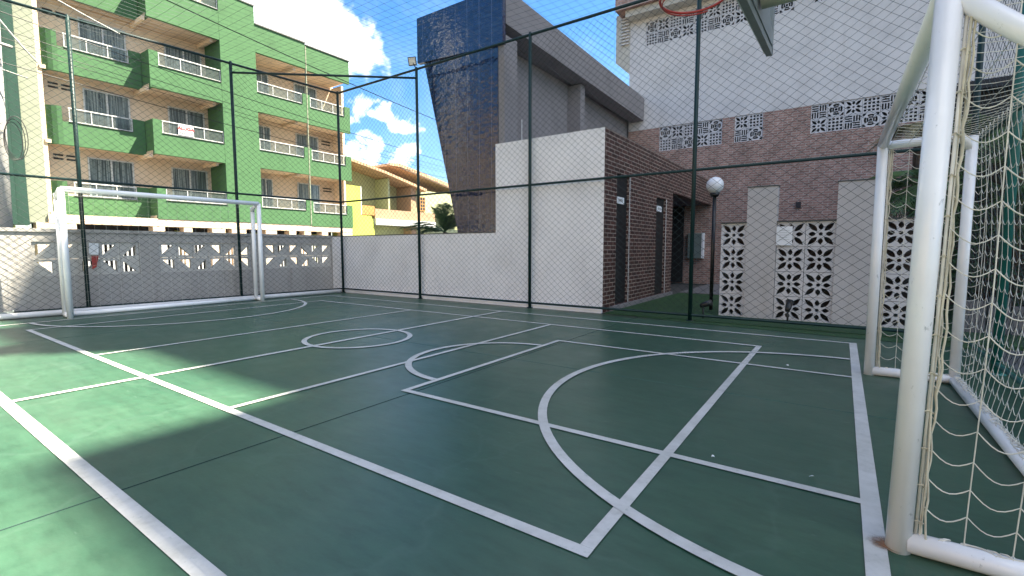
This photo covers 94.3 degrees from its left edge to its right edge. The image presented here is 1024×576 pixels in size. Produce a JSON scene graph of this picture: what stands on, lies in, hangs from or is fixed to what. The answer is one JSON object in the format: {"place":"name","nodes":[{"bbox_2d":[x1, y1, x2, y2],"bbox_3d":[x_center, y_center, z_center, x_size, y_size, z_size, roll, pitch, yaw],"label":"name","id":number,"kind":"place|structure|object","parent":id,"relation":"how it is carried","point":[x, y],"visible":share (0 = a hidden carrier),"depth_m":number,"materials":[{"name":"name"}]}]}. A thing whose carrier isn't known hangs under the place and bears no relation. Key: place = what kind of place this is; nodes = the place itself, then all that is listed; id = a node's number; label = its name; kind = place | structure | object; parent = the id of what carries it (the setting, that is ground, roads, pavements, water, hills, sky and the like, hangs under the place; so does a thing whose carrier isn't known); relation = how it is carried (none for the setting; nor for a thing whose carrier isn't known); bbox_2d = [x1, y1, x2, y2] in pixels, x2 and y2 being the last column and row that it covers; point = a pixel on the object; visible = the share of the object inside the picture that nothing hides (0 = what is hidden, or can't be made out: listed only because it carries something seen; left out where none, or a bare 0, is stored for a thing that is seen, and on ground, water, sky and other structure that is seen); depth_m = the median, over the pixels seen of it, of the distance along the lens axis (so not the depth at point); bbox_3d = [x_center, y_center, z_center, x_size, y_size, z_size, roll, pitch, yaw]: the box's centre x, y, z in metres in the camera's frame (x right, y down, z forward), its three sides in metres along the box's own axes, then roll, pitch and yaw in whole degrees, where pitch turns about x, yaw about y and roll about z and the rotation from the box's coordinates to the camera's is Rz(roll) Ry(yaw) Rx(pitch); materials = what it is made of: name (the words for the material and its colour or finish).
{"place":"outdoors","nodes":[
{"label":"outdoors","id":0,"kind":"place"},
{"bbox_2d":[0,1,29,227],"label":"teal building","id":1,"kind":"structure","parent":0,"point":[12,128],"depth_m":17.27,"materials":[{"name":"teal paint"}]},
{"bbox_2d":[12,0,352,271],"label":"green apartment building","id":2,"kind":"structure","parent":0,"point":[179,41],"depth_m":22.15,"materials":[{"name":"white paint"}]},
{"bbox_2d":[77,17,126,61],"bbox_3d":[-17.601,-10.113,20.465,0.060,2.400,1.600,3,6,35],"label":"window","id":3,"kind":"structure","parent":2,"relation":"in","point":[89,34],"depth_m":20.40,"materials":[{"name":"grey glass"}]},
{"bbox_2d":[82,88,130,130],"bbox_3d":[-17.600,-7.273,20.700,0.060,2.400,1.600,3,6,35],"label":"window","id":4,"kind":"structure","parent":2,"relation":"in","point":[102,95],"depth_m":20.62,"materials":[{"name":"grey glass"}]},
{"bbox_2d":[87,157,135,198],"bbox_3d":[-17.598,-4.432,20.936,0.060,2.400,1.600,3,6,35],"label":"window","id":5,"kind":"structure","parent":2,"relation":"in","point":[103,171],"depth_m":20.85,"materials":[{"name":"grey glass"}]},
{"bbox_2d":[164,43,201,75],"bbox_3d":[-15.857,-10.322,22.970,0.060,2.400,1.560,3,6,35],"label":"window","id":6,"kind":"structure","parent":2,"relation":"in","point":[170,60],"depth_m":22.89,"materials":[{"name":"grey glass"}]},
{"bbox_2d":[178,125,193,136],"bbox_3d":[-14.966,-7.215,21.802,0.021,0.440,0.679,3,6,35],"label":"rental sign","id":7,"kind":"object","parent":2,"relation":"attached to","point":[185,129],"visible":0.9,"depth_m":21.80,"materials":[{"name":"white plastic"}]},
{"bbox_2d":[167,106,204,138],"bbox_3d":[-15.855,-7.481,23.206,0.060,2.400,1.560,3,6,35],"label":"window","id":8,"kind":"structure","parent":2,"relation":"in","point":[198,120],"depth_m":23.11,"materials":[{"name":"grey glass"}]},
{"bbox_2d":[171,167,208,201],"bbox_3d":[-15.853,-4.641,23.441,0.060,2.400,1.560,3,6,35],"label":"window","id":9,"kind":"structure","parent":2,"relation":"in","point":[193,179],"depth_m":23.36,"materials":[{"name":"grey glass"}]},
{"bbox_2d":[256,74,268,93],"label":"window","id":10,"kind":"structure","parent":2,"relation":"in","point":[262,87],"depth_m":26.08,"materials":[{"name":"glass"}]},
{"bbox_2d":[259,125,270,150],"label":"window","id":11,"kind":"structure","parent":2,"relation":"in","point":[267,129],"depth_m":26.30,"materials":[{"name":"grey glass"}]},
{"bbox_2d":[261,178,273,206],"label":"window","id":12,"kind":"structure","parent":2,"relation":"in","point":[269,187],"depth_m":26.54,"materials":[{"name":"grey glass"}]},
{"bbox_2d":[293,82,316,107],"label":"window","id":13,"kind":"structure","parent":2,"relation":"in","point":[311,92],"depth_m":28.06,"materials":[{"name":"grey glass"}]},
{"bbox_2d":[295,133,318,159],"bbox_3d":[-12.232,-7.915,28.409,0.060,2.400,1.450,3,6,35],"label":"window","id":14,"kind":"structure","parent":2,"relation":"in","point":[313,140],"depth_m":28.29,"materials":[{"name":"grey glass"}]},
{"bbox_2d":[297,182,320,211],"bbox_3d":[-12.230,-5.074,28.644,0.060,2.400,1.450,3,6,35],"label":"window","id":15,"kind":"structure","parent":2,"relation":"in","point":[315,194],"depth_m":28.52,"materials":[{"name":"grey glass"}]},
{"bbox_2d":[0,11,437,159],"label":"overhead wire","id":16,"kind":"object","parent":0,"point":[194,80],"visible":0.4,"depth_m":12.74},
{"bbox_2d":[2,62,439,176],"bbox_3d":[-3.949,-5.255,20.083,0.017,0.853,26.908,3,6,33],"label":"overhead wire","id":17,"kind":"object","parent":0,"point":[196,116],"visible":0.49,"depth_m":12.73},
{"bbox_2d":[0,28,444,167],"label":"overhead wire","id":18,"kind":"object","parent":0,"point":[195,92],"visible":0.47,"depth_m":12.84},
{"bbox_2d":[2,37,443,170],"bbox_3d":[-4.113,-5.702,20.161,0.011,1.170,26.907,3,6,33],"label":"overhead wire","id":19,"kind":"object","parent":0,"point":[191,97],"visible":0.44,"depth_m":12.79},
{"bbox_2d":[13,46,443,172],"bbox_3d":[-4.031,-5.573,20.114,0.011,1.120,26.907,3,6,33],"label":"overhead wire","id":20,"kind":"object","parent":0,"point":[207,106],"visible":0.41,"depth_m":13.18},
{"bbox_2d":[15,0,628,235],"label":"sky","id":21,"kind":"structure","parent":0,"point":[390,29],"materials":[{"name":"blue"}]},
{"bbox_2d":[332,158,457,235],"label":"lime green house","id":22,"kind":"structure","parent":0,"point":[394,192],"depth_m":33.85,"materials":[{"name":"white paint"}]},
{"bbox_2d":[420,197,424,210],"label":"window","id":23,"kind":"structure","parent":22,"relation":"in","point":[422,198],"depth_m":36.03,"materials":[{"name":"beige glass"}]},
{"bbox_2d":[0,292,1023,575],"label":"court floor","id":24,"kind":"structure","parent":0,"point":[282,506],"depth_m":2.67,"materials":[{"name":"paint"}]},
{"bbox_2d":[53,186,264,318],"bbox_3d":[-6.294,-0.665,8.822,0.413,2.078,3.144,3,6,35],"label":"soccer goal","id":25,"kind":"object","parent":24,"relation":"on","point":[68,311],"visible":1,"depth_m":8.26,"materials":[{"name":"white metal"}]},
{"bbox_2d":[0,289,340,319],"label":"curb","id":26,"kind":"object","parent":24,"relation":"on","point":[9,315],"visible":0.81,"depth_m":8.54,"materials":[{"name":"white concrete"}]},
{"bbox_2d":[0,0,342,312],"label":"net fence","id":27,"kind":"object","parent":24,"relation":"on","point":[79,179],"visible":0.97,"depth_m":8.66,"materials":[{"name":"green paint"}]},
{"bbox_2d":[57,0,119,33],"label":"overhead wire","id":28,"kind":"object","parent":27,"relation":"attached to","point":[87,16],"visible":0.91,"depth_m":8.04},
{"bbox_2d":[91,256,98,268],"bbox_3d":[-7.375,-0.451,8.408,0.005,0.240,0.100,3,6,35],"label":"rag","id":29,"kind":"object","parent":27,"relation":"hanging from","point":[94,260],"visible":0.8,"depth_m":8.40,"materials":[{"name":"red fabric"}]},
{"bbox_2d":[0,317,636,530],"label":"slab joint","id":30,"kind":"object","parent":24,"relation":"on","point":[254,445],"visible":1,"depth_m":2.51,"materials":[{"name":"green concrete"}]},
{"bbox_2d":[0,295,890,575],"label":"court markings","id":31,"kind":"object","parent":24,"relation":"on","point":[184,555],"visible":1,"depth_m":2.41,"materials":[{"name":"paint"}]},
{"bbox_2d":[4,298,1023,440],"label":"slab joint","id":32,"kind":"object","parent":24,"relation":"on","point":[566,367],"visible":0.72,"depth_m":4.22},
{"bbox_2d":[232,0,985,343],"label":"net fence","id":33,"kind":"object","parent":24,"relation":"on","point":[694,168],"visible":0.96,"depth_m":7.72,"materials":[{"name":"black metal"}]},
{"bbox_2d":[0,0,656,94],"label":"overhead net","id":34,"kind":"object","parent":33,"relation":"attached to","point":[315,33],"visible":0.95,"depth_m":8.11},
{"bbox_2d":[407,57,416,66],"bbox_3d":[-2.125,-4.802,10.111,0.189,0.259,0.132,0,5,-5],"label":"floodlight","id":35,"kind":"object","parent":33,"relation":"on","point":[412,60],"visible":0.91,"depth_m":10.10,"materials":[{"name":"white metal"}]},
{"bbox_2d":[629,315,980,348],"bbox_3d":[3.483,0.560,6.489,4.200,0.001,0.420,3,6,35],"label":"artificial lawn edge","id":36,"kind":"object","parent":24,"relation":"on","point":[892,339],"visible":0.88,"depth_m":6.21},
{"bbox_2d":[874,537,891,549],"bbox_3d":[1.389,0.948,1.769,0.240,0.001,0.250,3,6,35],"label":"rust stain","id":37,"kind":"object","parent":24,"relation":"on","point":[881,542],"visible":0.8,"depth_m":1.77,"materials":[{"name":"brown metal"}]},
{"bbox_2d":[863,0,1023,575],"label":"soccer goal","id":38,"kind":"object","parent":24,"relation":"on","point":[937,45],"visible":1,"depth_m":1.66,"materials":[{"name":"white metal"}]},
{"bbox_2d":[963,0,1023,386],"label":"net fence","id":39,"kind":"object","parent":24,"relation":"on","point":[1006,246],"visible":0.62,"depth_m":4.08,"materials":[{"name":"teal paint"}]},
{"bbox_2d":[417,0,643,232],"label":"tiled tower","id":40,"kind":"structure","parent":0,"point":[494,22],"depth_m":9.94,"materials":[{"name":"blue tile"}]},
{"bbox_2d":[679,284,719,294],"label":"porch paving","id":41,"kind":"structure","parent":0,"point":[697,290],"depth_m":12.15,"materials":[{"name":"grey concrete"}]},
{"bbox_2d":[603,283,1023,373],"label":"ground","id":42,"kind":"structure","parent":0,"point":[682,286],"depth_m":5.22,"materials":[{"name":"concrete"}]},
{"bbox_2d":[0,33,28,227],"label":"utility pole","id":43,"kind":"object","parent":42,"relation":"on","point":[4,187],"visible":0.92,"depth_m":8.15,"materials":[{"name":"concrete"}]},
{"bbox_2d":[0,19,38,63],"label":"overhead wire","id":44,"kind":"object","parent":43,"relation":"hanging from","point":[36,61],"visible":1,"depth_m":8.13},
{"bbox_2d":[166,0,434,119],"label":"overhead wire","id":45,"kind":"object","parent":43,"relation":"attached to","point":[281,52],"visible":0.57,"depth_m":13.17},
{"bbox_2d":[0,227,333,311],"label":"block wall","id":46,"kind":"structure","parent":42,"relation":"on","point":[290,262],"depth_m":9.12,"materials":[{"name":"paint"}]},
{"bbox_2d":[89,243,98,254],"bbox_3d":[-7.381,-0.695,8.380,0.005,0.210,0.140,3,6,35],"label":"notice","id":47,"kind":"object","parent":46,"relation":"attached to","point":[94,247],"visible":1,"depth_m":8.38,"materials":[{"name":"white paper"}]},
{"bbox_2d":[37,242,325,271],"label":"blocks","id":48,"kind":"object","parent":46,"relation":"in","point":[38,246],"depth_m":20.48,"materials":[{"name":"white concrete"}]},
{"bbox_2d":[399,202,456,233],"bbox_3d":[-1.899,-1.007,11.797,1.831,2.267,1.983,-2,5,-20],"label":"palm tree","id":49,"kind":"object","parent":42,"relation":"on","point":[441,222],"visible":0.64,"depth_m":11.47,"materials":[{"name":"green plant"}]},
{"bbox_2d":[332,127,604,312],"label":"white wall","id":50,"kind":"structure","parent":42,"relation":"on","point":[544,208],"depth_m":8.95,"materials":[{"name":"white paint"}]},
{"bbox_2d":[602,127,711,312],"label":"brick outbuilding","id":51,"kind":"structure","parent":42,"relation":"on","point":[613,240],"depth_m":9.47,"materials":[{"name":"brown brick"}]},
{"bbox_2d":[615,175,626,303],"bbox_3d":[1.962,-0.880,8.735,0.040,2.330,0.600,3,6,35],"label":"door","id":52,"kind":"structure","parent":51,"relation":"in","point":[621,187],"depth_m":8.78,"materials":[{"name":"black wood"}]},
{"bbox_2d":[654,198,663,293],"bbox_3d":[3.228,-0.922,10.561,0.040,2.110,0.660,3,6,35],"label":"door","id":53,"kind":"structure","parent":51,"relation":"in","point":[658,256],"depth_m":10.61,"materials":[{"name":"black wood"}]},
{"bbox_2d":[671,207,684,281],"bbox_3d":[4.884,-1.390,15.281,1.230,2.360,0.060,3,6,35],"label":"back doorway","id":54,"kind":"structure","parent":51,"relation":"in","point":[678,239],"depth_m":15.00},
{"bbox_2d":[659,0,796,56],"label":"basketball hoop","id":55,"kind":"object","parent":42,"relation":"on","point":[759,15],"visible":1,"depth_m":3.40,"materials":[{"name":"white paint"}]},
{"bbox_2d":[604,293,1023,350],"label":"artificial lawn","id":56,"kind":"structure","parent":0,"point":[681,301],"depth_m":7.41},
{"bbox_2d":[699,299,712,317],"bbox_3d":[3.034,0.329,7.422,0.197,0.315,0.098,3,6,35],"label":"garden spotlight","id":57,"kind":"object","parent":56,"relation":"on","point":[706,303],"visible":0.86,"depth_m":7.39,"materials":[{"name":"black paint"}]},
{"bbox_2d":[706,177,723,309],"bbox_3d":[3.541,-0.768,8.365,0.290,2.345,0.290,3,6,35],"label":"lamp post","id":58,"kind":"object","parent":56,"relation":"on","point":[716,186],"visible":0.91,"depth_m":8.30,"materials":[{"name":"black metal"}]},
{"bbox_2d":[785,299,792,320],"bbox_3d":[4.092,0.342,7.012,0.107,0.354,0.167,3,6,35],"label":"garden spotlight","id":59,"kind":"object","parent":56,"relation":"on","point":[790,303],"visible":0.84,"depth_m":6.98,"materials":[{"name":"black paint"}]},
{"bbox_2d":[719,178,914,328],"bbox_3d":[4.426,-0.517,7.073,2.466,2.056,0.222,3,6,35],"label":"flower block screen","id":60,"kind":"object","parent":56,"relation":"on","point":[836,260],"visible":0.86,"depth_m":7.04,"materials":[{"name":"concrete"}]},
{"bbox_2d":[776,226,792,244],"bbox_3d":[4.095,-0.785,7.141,0.210,0.280,0.008,3,6,35],"label":"notice sheet","id":61,"kind":"object","parent":60,"relation":"attached to","point":[784,233],"visible":0.87,"depth_m":7.14,"materials":[{"name":"white paper"}]},
{"bbox_2d":[867,116,984,210],"bbox_3d":[7.099,-1.261,8.355,1.617,3.328,1.451,-2,5,-26],"label":"palm tree","id":62,"kind":"object","parent":56,"relation":"on","point":[907,127],"visible":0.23,"depth_m":8.21,"materials":[{"name":"green plant"}]},
{"bbox_2d":[909,117,1023,307],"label":"garden wall","id":63,"kind":"structure","parent":56,"relation":"on","point":[983,203],"depth_m":8.31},
{"bbox_2d":[964,297,1023,335],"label":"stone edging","id":64,"kind":"object","parent":56,"relation":"on","point":[993,312],"visible":0.3,"depth_m":6.09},
{"bbox_2d":[615,0,1020,283],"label":"apartment tower","id":65,"kind":"structure","parent":0,"point":[722,34],"depth_m":13.27,"materials":[{"name":"white paint"}]},
{"bbox_2d":[687,233,704,257],"bbox_3d":[5.691,-1.311,14.695,0.470,0.780,0.150,3,6,35],"label":"wall cabinet","id":66,"kind":"object","parent":65,"relation":"attached to","point":[697,240],"depth_m":14.60,"materials":[{"name":"metal"}]},
{"bbox_2d":[868,165,1004,251],"bbox_3d":[6.457,-0.705,7.545,1.941,2.355,1.846,3,6,35],"label":"palm tree","id":67,"kind":"object","parent":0,"point":[898,183],"visible":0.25,"depth_m":7.21,"materials":[{"name":"green plant"}]},
{"bbox_2d":[935,225,1023,318],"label":"shrub","id":68,"kind":"object","parent":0,"point":[953,272],"visible":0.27,"depth_m":7.35,"materials":[{"name":"green plant"}]},
{"bbox_2d":[942,198,1023,300],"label":"shrub","id":69,"kind":"object","parent":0,"point":[1018,247],"visible":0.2,"depth_m":7.31,"materials":[{"name":"green plant"}]},
{"bbox_2d":[952,114,1023,305],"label":"palm tree","id":70,"kind":"object","parent":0,"point":[1021,168],"visible":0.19,"depth_m":7.74,"materials":[{"name":"green plant"}]},
{"bbox_2d":[955,139,1023,258],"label":"palm tree","id":71,"kind":"object","parent":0,"point":[1019,195],"visible":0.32,"depth_m":6.48,"materials":[{"name":"green plant"}]},
{"bbox_2d":[979,265,1023,305],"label":"shrub","id":72,"kind":"object","parent":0,"point":[1014,275],"visible":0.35,"depth_m":6.43,"materials":[{"name":"green plant"}]},
{"bbox_2d":[1009,261,1023,301],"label":"shrub","id":73,"kind":"object","parent":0,"point":[1019,282],"visible":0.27,"depth_m":6.79,"materials":[{"name":"green plant"}]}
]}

